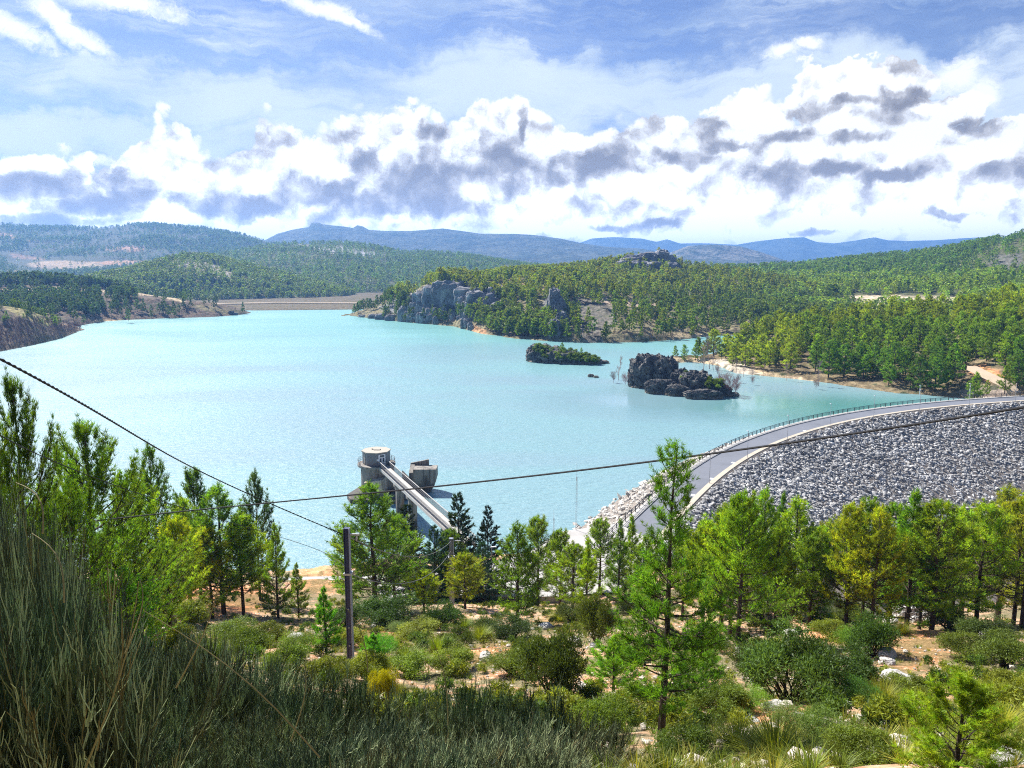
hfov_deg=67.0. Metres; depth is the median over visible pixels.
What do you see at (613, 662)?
pine tree
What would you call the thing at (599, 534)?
pine tree
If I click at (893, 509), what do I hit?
pine tree
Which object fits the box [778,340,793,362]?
pine tree
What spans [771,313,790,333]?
pine tree
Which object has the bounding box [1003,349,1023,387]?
pine tree
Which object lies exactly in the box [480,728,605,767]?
broom bush
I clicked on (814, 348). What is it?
pine tree
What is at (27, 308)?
distant woods
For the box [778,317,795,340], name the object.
pine tree
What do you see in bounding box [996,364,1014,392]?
pine tree
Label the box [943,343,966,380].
pine tree
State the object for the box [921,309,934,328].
pine tree
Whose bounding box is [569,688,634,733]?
shrub
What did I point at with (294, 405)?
water
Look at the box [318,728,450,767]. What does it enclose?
broom bush
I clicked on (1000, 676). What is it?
shrub
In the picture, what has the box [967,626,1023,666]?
shrub
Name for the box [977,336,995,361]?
pine tree
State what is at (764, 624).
shrub
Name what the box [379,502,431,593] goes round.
fir tree
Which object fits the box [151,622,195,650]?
shrub
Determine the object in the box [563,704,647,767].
broom bush
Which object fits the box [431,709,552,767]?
broom bush
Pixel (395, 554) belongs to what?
power cable
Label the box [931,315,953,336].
pine tree
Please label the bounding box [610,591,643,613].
shrub
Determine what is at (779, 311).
pine tree
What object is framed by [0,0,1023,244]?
sky
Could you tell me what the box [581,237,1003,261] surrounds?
mountains
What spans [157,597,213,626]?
shrub
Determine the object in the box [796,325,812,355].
pine tree
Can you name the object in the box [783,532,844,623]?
pine tree
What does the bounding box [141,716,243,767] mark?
broom bush
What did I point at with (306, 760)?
broom bush
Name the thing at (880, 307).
pine tree
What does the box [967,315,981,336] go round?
pine tree
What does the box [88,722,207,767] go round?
broom bush
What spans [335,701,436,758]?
broom bush
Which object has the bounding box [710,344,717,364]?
bare tree
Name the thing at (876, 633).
shrub
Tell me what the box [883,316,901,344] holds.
pine tree
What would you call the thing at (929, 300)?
pine tree
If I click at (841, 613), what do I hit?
shrub
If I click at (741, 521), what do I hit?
pine tree
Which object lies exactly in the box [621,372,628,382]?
bare shrub
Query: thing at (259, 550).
pine tree
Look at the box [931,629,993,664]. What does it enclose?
shrub
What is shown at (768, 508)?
pine tree
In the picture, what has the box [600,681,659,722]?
shrub
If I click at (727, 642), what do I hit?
shrub
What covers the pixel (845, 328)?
pine tree
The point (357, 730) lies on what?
broom bush
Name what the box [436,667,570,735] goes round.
broom bush
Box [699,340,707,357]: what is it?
pine tree
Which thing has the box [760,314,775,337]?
pine tree
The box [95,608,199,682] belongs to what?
broom bush
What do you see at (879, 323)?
pine tree
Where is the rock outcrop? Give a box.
[616,249,681,272]
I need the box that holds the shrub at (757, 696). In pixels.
[729,681,773,713]
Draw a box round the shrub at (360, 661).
[347,647,395,682]
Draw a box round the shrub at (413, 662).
[380,646,432,681]
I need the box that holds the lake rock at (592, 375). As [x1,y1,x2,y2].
[588,374,598,377]
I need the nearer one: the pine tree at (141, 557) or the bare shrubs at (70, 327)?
the pine tree at (141, 557)
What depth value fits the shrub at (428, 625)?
48.46 m
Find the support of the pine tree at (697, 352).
on the hill at (802, 370)
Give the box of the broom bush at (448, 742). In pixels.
[377,721,498,765]
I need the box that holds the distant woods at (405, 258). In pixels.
[214,239,539,292]
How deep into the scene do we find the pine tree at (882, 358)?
328.24 m
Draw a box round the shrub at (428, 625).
[394,614,441,641]
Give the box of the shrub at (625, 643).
[604,634,651,656]
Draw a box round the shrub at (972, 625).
[952,611,1022,641]
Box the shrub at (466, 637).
[440,622,475,647]
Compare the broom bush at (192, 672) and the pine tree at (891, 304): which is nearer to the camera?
the broom bush at (192, 672)
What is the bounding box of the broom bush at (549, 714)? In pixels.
[496,670,614,763]
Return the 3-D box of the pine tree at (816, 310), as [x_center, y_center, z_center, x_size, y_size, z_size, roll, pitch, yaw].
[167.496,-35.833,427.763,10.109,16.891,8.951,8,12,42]
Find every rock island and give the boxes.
[525,343,609,364]
[627,353,739,399]
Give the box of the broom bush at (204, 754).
[147,733,259,767]
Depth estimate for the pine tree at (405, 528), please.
85.39 m
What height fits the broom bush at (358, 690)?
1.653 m
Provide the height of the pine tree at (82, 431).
10.132 m
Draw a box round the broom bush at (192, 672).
[139,632,295,750]
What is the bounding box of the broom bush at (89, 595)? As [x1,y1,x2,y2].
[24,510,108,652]
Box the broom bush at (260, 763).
[188,737,310,767]
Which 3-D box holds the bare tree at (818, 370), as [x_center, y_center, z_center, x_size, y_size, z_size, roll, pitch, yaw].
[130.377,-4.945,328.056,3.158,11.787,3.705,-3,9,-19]
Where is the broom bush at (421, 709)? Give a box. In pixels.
[379,685,460,740]
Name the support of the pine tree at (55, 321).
on the hill at (13, 312)
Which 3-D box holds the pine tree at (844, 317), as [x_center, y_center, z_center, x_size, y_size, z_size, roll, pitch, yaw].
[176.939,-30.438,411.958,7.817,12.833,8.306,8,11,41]
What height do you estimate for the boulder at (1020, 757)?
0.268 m
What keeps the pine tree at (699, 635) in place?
on the ground at (314, 586)
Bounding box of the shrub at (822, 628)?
[806,618,850,641]
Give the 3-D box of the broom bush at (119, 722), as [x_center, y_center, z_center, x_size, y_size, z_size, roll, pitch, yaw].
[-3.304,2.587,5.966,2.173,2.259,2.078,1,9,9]
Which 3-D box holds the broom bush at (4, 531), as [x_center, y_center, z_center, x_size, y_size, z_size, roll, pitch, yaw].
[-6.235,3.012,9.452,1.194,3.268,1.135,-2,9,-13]
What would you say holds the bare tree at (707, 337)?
in the water
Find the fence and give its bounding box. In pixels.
[589,392,1023,547]
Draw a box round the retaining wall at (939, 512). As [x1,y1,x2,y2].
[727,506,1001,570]
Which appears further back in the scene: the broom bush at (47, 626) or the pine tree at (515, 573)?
the pine tree at (515, 573)
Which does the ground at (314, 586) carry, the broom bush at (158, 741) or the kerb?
the broom bush at (158, 741)
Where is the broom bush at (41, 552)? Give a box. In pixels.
[0,492,107,647]
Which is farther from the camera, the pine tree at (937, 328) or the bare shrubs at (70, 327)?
the bare shrubs at (70, 327)
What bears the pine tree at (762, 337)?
on the hill at (802, 370)
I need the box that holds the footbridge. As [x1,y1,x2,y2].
[379,461,475,545]
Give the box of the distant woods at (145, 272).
[74,250,356,299]
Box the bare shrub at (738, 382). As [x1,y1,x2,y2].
[731,377,743,391]
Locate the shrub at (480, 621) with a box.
[470,616,502,634]
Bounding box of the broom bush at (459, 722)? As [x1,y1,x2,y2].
[397,699,488,754]
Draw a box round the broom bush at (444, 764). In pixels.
[380,737,497,767]
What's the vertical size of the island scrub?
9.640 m
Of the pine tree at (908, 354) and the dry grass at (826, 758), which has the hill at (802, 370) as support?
the pine tree at (908, 354)
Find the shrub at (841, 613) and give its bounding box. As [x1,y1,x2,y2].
[828,598,870,621]
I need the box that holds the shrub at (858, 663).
[808,635,885,692]
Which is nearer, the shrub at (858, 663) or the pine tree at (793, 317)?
the shrub at (858, 663)
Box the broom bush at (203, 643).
[146,619,256,709]
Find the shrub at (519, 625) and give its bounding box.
[482,611,541,639]
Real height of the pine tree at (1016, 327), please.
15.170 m
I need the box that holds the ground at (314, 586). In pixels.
[88,554,1023,767]
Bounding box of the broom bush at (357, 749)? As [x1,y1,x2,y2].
[291,728,392,767]
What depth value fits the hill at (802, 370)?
332.51 m
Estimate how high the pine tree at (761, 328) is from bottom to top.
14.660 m
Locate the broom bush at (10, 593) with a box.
[2,570,32,616]
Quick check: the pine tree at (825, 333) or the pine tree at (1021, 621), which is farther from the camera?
the pine tree at (825, 333)
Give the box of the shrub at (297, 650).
[254,638,311,678]
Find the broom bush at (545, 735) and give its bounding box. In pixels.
[488,709,616,767]
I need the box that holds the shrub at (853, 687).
[831,672,884,703]
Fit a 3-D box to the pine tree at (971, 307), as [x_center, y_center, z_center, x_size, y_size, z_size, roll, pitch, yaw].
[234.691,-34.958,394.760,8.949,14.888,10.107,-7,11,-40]
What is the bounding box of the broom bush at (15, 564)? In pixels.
[0,497,127,665]
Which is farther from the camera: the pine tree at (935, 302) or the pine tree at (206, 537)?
the pine tree at (935, 302)
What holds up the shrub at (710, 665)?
on the ground at (314, 586)
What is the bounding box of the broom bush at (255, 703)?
[198,669,300,748]
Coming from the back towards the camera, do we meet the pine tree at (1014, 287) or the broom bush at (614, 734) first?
the pine tree at (1014, 287)
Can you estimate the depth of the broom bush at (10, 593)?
8.02 m
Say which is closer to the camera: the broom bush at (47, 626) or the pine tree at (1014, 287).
the broom bush at (47, 626)
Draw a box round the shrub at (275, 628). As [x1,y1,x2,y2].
[250,619,287,646]
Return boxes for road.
[628,397,1023,536]
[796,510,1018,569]
[967,366,1020,395]
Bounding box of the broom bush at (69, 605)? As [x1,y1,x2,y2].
[0,550,154,761]
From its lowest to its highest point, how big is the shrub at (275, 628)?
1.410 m
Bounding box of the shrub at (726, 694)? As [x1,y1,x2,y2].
[682,676,752,721]
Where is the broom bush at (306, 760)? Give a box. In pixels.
[252,732,366,767]
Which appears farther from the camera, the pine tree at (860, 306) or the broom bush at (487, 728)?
the pine tree at (860, 306)
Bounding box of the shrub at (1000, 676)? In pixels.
[979,667,1023,703]
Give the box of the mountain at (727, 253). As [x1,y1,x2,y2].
[670,245,794,264]
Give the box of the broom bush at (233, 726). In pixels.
[191,699,307,764]
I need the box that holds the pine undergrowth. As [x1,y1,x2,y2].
[694,296,1023,389]
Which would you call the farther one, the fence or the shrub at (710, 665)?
the fence
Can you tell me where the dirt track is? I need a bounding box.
[215,302,356,303]
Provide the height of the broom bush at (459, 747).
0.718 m
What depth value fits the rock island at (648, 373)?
308.42 m
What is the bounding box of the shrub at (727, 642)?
[712,629,735,654]
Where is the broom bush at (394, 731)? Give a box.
[361,714,441,765]
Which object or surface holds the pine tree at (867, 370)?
on the hill at (802, 370)
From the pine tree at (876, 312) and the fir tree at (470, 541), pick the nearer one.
the fir tree at (470, 541)
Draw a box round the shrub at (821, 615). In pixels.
[799,603,833,621]
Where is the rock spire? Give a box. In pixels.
[547,287,572,338]
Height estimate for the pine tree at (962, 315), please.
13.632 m
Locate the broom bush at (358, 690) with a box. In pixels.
[288,659,396,731]
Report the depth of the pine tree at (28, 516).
25.00 m
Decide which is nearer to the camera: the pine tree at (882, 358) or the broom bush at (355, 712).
the broom bush at (355, 712)
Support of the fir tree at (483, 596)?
on the ground at (314, 586)
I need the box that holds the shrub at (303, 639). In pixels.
[274,627,324,656]
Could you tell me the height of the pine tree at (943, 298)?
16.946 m
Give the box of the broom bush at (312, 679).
[249,645,359,721]
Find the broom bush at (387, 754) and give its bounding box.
[344,735,442,767]
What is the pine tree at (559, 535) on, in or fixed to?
on the ground at (314, 586)
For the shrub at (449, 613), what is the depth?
55.12 m
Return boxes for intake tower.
[347,447,406,503]
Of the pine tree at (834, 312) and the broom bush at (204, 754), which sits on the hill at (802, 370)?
the pine tree at (834, 312)
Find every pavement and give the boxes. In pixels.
[271,524,644,597]
[622,395,1023,527]
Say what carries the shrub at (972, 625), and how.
on the ground at (314, 586)
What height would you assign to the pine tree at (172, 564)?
8.712 m
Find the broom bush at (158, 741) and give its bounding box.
[123,719,178,767]
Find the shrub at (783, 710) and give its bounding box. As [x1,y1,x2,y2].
[761,694,813,729]
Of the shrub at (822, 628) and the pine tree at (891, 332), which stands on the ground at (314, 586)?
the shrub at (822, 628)
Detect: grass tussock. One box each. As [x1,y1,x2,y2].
[388,640,427,657]
[416,630,456,653]
[457,613,477,629]
[468,623,496,639]
[545,607,566,621]
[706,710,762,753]
[708,709,824,762]
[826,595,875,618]
[858,672,905,695]
[890,616,916,635]
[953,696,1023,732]
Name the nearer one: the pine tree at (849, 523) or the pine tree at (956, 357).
the pine tree at (849, 523)
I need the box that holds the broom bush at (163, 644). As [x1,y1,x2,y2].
[131,624,214,708]
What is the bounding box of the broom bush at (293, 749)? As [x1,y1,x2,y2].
[231,730,338,767]
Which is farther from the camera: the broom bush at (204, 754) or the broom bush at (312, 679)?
the broom bush at (312, 679)
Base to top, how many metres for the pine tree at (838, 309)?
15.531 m
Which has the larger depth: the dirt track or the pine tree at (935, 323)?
the dirt track
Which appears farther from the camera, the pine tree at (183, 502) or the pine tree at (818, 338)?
the pine tree at (818, 338)
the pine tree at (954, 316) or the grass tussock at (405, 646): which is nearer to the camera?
the grass tussock at (405, 646)
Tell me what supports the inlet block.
in the water
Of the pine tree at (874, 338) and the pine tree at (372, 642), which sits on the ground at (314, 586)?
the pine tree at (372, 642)
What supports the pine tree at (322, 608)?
on the ground at (314, 586)
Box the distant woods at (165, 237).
[0,221,281,275]
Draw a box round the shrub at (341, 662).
[299,655,356,686]
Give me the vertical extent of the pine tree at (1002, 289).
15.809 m
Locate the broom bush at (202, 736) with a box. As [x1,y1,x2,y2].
[158,688,242,757]
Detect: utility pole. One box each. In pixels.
[343,527,359,660]
[448,537,460,604]
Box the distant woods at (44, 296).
[0,270,244,323]
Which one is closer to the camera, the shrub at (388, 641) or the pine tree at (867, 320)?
the shrub at (388, 641)
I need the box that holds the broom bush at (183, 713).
[127,685,197,756]
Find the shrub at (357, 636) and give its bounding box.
[329,626,368,648]
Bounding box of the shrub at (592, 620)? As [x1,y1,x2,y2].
[573,592,615,645]
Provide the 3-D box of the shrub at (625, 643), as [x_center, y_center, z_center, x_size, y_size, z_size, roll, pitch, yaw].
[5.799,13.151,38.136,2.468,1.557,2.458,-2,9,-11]
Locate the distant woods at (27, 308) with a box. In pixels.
[0,298,61,323]
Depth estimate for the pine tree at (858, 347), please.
354.46 m
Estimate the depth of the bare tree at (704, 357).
378.84 m
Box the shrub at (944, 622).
[918,601,978,629]
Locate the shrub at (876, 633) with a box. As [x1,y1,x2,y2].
[844,609,904,656]
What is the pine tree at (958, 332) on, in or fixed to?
on the hill at (802, 370)
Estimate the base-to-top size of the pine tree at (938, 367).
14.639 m
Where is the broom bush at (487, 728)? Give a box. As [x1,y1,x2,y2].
[431,695,540,755]
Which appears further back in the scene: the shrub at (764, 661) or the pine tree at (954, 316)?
the pine tree at (954, 316)
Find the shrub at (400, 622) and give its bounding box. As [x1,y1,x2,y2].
[384,617,410,633]
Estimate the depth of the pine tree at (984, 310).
374.91 m
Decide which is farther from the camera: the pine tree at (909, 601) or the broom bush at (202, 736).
the pine tree at (909, 601)
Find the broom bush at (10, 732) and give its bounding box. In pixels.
[0,572,112,767]
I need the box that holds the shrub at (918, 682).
[876,671,934,698]
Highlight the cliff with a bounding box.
[397,279,497,330]
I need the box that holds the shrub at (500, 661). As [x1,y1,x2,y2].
[481,644,528,679]
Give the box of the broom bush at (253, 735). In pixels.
[155,712,299,767]
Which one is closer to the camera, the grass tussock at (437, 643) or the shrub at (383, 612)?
the grass tussock at (437, 643)
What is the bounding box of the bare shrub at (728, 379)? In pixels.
[721,372,736,392]
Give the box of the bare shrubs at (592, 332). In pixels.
[351,312,750,340]
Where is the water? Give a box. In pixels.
[0,309,965,570]
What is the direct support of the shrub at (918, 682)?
on the ground at (314, 586)
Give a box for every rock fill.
[572,406,883,529]
[640,401,1023,566]
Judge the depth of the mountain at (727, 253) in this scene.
4087.62 m
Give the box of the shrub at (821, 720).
[784,694,858,745]
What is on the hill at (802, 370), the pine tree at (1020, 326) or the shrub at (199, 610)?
the pine tree at (1020, 326)
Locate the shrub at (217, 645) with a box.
[186,629,232,665]
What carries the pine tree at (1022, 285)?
on the hill at (802, 370)
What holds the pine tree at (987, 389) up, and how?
on the hill at (802, 370)
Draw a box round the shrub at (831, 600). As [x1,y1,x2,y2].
[796,588,838,610]
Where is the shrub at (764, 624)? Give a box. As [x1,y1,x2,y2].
[750,607,794,634]
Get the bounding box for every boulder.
[479,651,490,661]
[538,622,552,629]
[763,699,781,710]
[878,646,896,658]
[878,657,895,665]
[879,668,910,683]
[893,606,918,616]
[910,616,922,622]
[991,747,1023,767]
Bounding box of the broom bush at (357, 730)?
[305,717,395,763]
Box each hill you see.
[0,224,271,274]
[0,282,250,325]
[0,305,84,351]
[137,259,351,299]
[230,243,508,292]
[341,271,800,342]
[673,309,1023,397]
[804,238,1023,312]
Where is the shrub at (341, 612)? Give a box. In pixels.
[323,603,364,627]
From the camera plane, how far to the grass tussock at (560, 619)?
67.49 m
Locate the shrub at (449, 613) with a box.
[419,598,466,628]
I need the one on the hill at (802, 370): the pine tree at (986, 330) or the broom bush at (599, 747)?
the pine tree at (986, 330)
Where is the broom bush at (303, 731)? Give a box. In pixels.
[205,700,341,766]
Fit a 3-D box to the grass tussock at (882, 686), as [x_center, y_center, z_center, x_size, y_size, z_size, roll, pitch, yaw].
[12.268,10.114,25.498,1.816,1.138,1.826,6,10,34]
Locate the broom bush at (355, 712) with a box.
[311,699,366,744]
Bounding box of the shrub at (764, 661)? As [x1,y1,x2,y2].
[728,611,851,704]
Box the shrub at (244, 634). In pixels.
[225,625,276,656]
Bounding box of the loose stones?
[162,601,1017,767]
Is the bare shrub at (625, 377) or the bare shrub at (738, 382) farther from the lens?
the bare shrub at (625, 377)
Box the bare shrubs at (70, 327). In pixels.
[0,308,81,347]
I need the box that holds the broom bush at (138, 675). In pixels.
[83,631,158,707]
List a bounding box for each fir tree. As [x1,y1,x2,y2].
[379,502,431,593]
[409,524,462,603]
[429,492,486,602]
[456,540,503,604]
[472,505,509,599]
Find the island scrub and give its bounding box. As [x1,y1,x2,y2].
[532,342,725,387]
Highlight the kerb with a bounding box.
[642,400,1023,562]
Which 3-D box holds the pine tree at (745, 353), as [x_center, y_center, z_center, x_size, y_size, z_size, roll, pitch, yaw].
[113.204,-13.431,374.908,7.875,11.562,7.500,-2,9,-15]
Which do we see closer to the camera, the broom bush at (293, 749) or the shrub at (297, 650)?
the broom bush at (293, 749)
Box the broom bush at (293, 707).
[243,677,345,754]
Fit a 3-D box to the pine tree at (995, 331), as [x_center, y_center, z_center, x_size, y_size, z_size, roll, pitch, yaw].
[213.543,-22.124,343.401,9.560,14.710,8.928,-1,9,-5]
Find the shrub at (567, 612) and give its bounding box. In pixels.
[554,600,580,621]
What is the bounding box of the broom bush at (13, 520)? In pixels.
[0,468,52,577]
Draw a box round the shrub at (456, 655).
[426,641,477,679]
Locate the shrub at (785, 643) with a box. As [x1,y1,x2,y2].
[766,636,809,654]
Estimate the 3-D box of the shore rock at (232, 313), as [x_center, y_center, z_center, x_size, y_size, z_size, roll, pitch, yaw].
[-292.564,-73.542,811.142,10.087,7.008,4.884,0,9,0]
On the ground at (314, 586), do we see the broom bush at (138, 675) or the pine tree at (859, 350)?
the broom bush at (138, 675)
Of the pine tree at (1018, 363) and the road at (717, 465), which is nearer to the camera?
the road at (717, 465)
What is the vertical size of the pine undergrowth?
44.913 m
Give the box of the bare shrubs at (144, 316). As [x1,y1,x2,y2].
[49,309,244,323]
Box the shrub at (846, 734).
[819,722,903,767]
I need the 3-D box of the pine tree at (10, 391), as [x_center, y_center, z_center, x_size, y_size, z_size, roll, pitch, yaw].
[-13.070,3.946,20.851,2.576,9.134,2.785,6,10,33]
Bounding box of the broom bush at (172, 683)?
[140,648,215,730]
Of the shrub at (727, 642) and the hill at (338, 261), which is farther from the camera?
the hill at (338, 261)
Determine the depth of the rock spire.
567.22 m
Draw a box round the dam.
[582,401,1023,616]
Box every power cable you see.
[0,358,341,533]
[0,435,341,563]
[59,406,1023,525]
[350,537,450,556]
[352,551,450,583]
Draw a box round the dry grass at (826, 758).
[144,592,1023,767]
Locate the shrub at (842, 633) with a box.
[830,623,866,653]
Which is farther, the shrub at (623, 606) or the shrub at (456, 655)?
the shrub at (623, 606)
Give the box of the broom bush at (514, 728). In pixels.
[490,709,579,765]
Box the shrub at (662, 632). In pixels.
[641,627,678,652]
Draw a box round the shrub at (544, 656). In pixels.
[508,616,588,694]
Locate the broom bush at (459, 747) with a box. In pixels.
[383,728,509,767]
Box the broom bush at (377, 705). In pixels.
[328,675,446,736]
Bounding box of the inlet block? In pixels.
[402,459,437,492]
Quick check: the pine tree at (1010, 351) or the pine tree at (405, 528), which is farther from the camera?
the pine tree at (1010, 351)
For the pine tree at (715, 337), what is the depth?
418.72 m
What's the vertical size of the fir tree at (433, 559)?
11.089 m
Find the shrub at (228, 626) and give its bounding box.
[206,614,257,638]
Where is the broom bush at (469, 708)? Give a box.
[408,662,519,747]
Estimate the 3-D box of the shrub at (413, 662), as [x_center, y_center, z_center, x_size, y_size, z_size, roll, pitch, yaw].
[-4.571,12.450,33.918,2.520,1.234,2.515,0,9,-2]
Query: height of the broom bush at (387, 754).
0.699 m
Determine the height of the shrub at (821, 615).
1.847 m
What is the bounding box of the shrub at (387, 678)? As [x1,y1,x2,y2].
[367,667,400,701]
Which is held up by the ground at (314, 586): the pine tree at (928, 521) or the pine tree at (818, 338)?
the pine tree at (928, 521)
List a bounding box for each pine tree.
[0,365,81,576]
[0,414,43,543]
[0,466,63,538]
[24,442,125,588]
[26,476,139,637]
[35,413,168,630]
[53,315,58,325]
[75,468,200,641]
[86,532,175,627]
[87,565,178,646]
[130,439,194,593]
[140,536,208,635]
[144,514,211,602]
[167,464,222,595]
[170,494,216,600]
[181,480,264,614]
[190,525,242,618]
[212,510,271,615]
[238,467,282,600]
[258,521,297,618]
[281,562,310,617]
[301,585,344,654]
[325,479,426,599]
[325,523,369,595]
[358,632,387,657]
[366,510,426,597]
[402,568,444,613]
[431,528,468,597]
[443,551,488,608]
[485,520,557,618]
[515,514,561,601]
[541,527,580,603]
[550,540,600,607]
[572,539,605,604]
[577,517,623,590]
[583,633,649,691]
[603,517,631,602]
[605,435,738,744]
[615,513,647,592]
[621,533,665,608]
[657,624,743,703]
[663,525,696,621]
[672,345,678,355]
[674,519,733,625]
[680,344,688,358]
[690,500,776,635]
[691,342,699,359]
[692,504,761,624]
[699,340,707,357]
[700,489,788,645]
[705,329,722,355]
[706,328,721,350]
[720,333,731,357]
[726,344,739,364]
[727,333,744,359]
[735,333,746,345]
[736,485,795,626]
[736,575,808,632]
[737,345,752,366]
[738,321,750,340]
[739,322,749,343]
[744,338,756,362]
[751,317,759,328]
[753,326,768,341]
[753,334,765,359]
[754,341,769,368]
[755,316,769,335]
[758,524,808,617]
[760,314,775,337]
[764,339,776,366]
[765,489,792,583]
[765,493,840,617]
[769,331,785,361]
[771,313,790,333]
[772,307,786,332]
[773,313,784,335]
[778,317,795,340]
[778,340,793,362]
[780,341,801,370]
[783,329,797,352]
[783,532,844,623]
[785,319,801,339]
[786,312,792,331]
[790,312,799,326]
[790,332,805,358]
[795,325,806,342]
[796,312,805,325]
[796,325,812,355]
[796,524,843,612]
[800,309,812,335]
[801,518,847,569]
[807,315,824,337]
[807,339,823,370]
[808,305,822,317]
[808,333,827,360]
[811,315,827,334]
[812,335,824,357]
[813,317,832,340]
[814,500,891,627]
[817,339,842,377]
[819,307,832,327]
[820,327,831,348]
[824,338,842,369]
[826,332,843,353]
[827,310,837,328]
[829,313,841,331]
[830,321,847,339]
[831,329,849,352]
[831,501,918,620]
[832,343,856,376]
[834,303,845,321]
[835,319,848,338]
[837,315,849,332]
[837,495,893,620]
[844,302,856,323]
[844,329,858,357]
[845,316,859,339]
[848,345,870,372]
[852,340,866,364]
[852,341,870,365]
[853,354,873,378]
[855,304,872,328]
[855,333,869,350]
[857,302,864,320]
[857,313,872,337]
[857,323,870,340]
[860,488,951,627]
[862,301,876,320]
[862,340,882,373]
[866,326,882,350]
[867,336,882,356]
[868,501,922,619]
[869,318,885,341]
[871,309,881,327]
[872,346,892,378]
[874,303,886,322]
[874,314,886,333]
[880,329,901,356]
[881,298,898,316]
[881,356,897,384]
[882,308,892,330]
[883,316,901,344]
[883,340,912,377]
[884,296,899,311]
[890,658,1023,767]
[891,299,904,320]
[892,498,986,629]
[895,319,912,344]
[896,317,907,341]
[896,345,913,375]
[897,513,952,629]
[899,337,919,363]
[900,334,920,358]
[902,298,919,315]
[906,310,920,332]
[906,354,930,390]
[912,319,928,348]
[913,294,922,309]
[913,314,928,332]
[916,298,926,316]
[919,331,943,360]
[920,295,934,313]
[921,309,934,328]
[921,330,935,352]
[923,357,950,391]
[924,313,935,330]
[926,346,945,371]
[927,298,941,314]
[927,502,992,612]
[927,511,1003,610]
[928,316,941,331]
[929,335,948,362]
[930,304,947,322]
[930,325,940,334]
[931,301,946,320]
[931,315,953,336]
[931,348,953,385]
[933,331,945,354]
[937,323,954,345]
[938,293,949,317]
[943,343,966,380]
[947,295,967,323]
[947,320,967,344]
[947,496,1023,619]
[950,307,963,329]
[952,310,967,335]
[958,310,968,331]
[958,333,978,366]
[959,324,980,353]
[960,310,979,331]
[964,293,980,310]
[965,371,984,398]
[966,302,981,322]
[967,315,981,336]
[968,481,1023,619]
[972,293,981,310]
[973,523,1023,627]
[976,317,988,343]
[976,322,998,355]
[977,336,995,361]
[980,306,992,320]
[981,289,1001,317]
[981,319,1001,346]
[982,308,996,323]
[982,380,992,393]
[987,494,1023,625]
[990,310,1007,331]
[992,330,1017,365]
[993,286,1009,305]
[993,293,1011,316]
[994,316,1005,334]
[995,302,1013,321]
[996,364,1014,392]
[1002,301,1022,326]
[1002,315,1022,335]
[1002,324,1023,347]
[1003,281,1018,299]
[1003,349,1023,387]
[1007,335,1023,365]
[1009,290,1022,308]
[1010,291,1023,309]
[1013,341,1023,375]
[1016,319,1023,334]
[1018,284,1023,304]
[1018,304,1023,330]
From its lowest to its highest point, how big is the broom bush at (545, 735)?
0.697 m
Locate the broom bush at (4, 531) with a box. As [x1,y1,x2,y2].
[0,517,43,605]
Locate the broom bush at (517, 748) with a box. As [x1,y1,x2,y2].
[455,721,537,767]
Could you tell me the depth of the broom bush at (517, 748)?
8.74 m
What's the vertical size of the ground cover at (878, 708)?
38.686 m
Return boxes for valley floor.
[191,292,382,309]
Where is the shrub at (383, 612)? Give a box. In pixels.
[353,588,418,630]
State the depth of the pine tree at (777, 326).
428.77 m
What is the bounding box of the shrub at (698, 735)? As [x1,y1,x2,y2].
[647,713,720,763]
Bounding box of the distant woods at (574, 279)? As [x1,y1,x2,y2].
[352,247,856,339]
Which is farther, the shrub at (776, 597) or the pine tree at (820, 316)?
the pine tree at (820, 316)
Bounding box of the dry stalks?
[16,482,448,767]
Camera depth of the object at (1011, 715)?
13.72 m
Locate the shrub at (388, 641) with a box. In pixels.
[361,632,400,654]
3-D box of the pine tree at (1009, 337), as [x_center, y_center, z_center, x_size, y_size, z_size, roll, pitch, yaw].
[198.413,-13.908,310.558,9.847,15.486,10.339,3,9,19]
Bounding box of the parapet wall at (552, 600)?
[396,595,577,602]
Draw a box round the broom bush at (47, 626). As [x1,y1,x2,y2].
[0,562,117,728]
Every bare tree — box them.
[616,356,621,379]
[701,346,706,368]
[703,335,711,368]
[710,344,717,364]
[815,360,823,385]
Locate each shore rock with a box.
[228,311,237,314]
[358,313,395,320]
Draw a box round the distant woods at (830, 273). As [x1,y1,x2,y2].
[692,228,1023,314]
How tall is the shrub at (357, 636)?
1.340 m
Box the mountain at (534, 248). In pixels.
[265,223,746,265]
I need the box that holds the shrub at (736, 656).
[722,641,754,670]
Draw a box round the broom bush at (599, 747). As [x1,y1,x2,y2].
[547,723,630,767]
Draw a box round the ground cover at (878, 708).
[129,592,1023,732]
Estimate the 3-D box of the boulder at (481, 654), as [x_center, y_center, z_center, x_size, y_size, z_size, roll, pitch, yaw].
[-1.294,13.340,37.717,0.612,0.540,0.835,-1,9,-5]
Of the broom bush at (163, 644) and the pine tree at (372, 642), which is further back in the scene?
the pine tree at (372, 642)
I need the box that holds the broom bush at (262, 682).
[199,647,321,713]
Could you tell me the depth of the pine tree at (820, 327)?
396.60 m
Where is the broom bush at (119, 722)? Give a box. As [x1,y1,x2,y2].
[0,560,233,767]
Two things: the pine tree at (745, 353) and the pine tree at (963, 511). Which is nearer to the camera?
the pine tree at (963, 511)

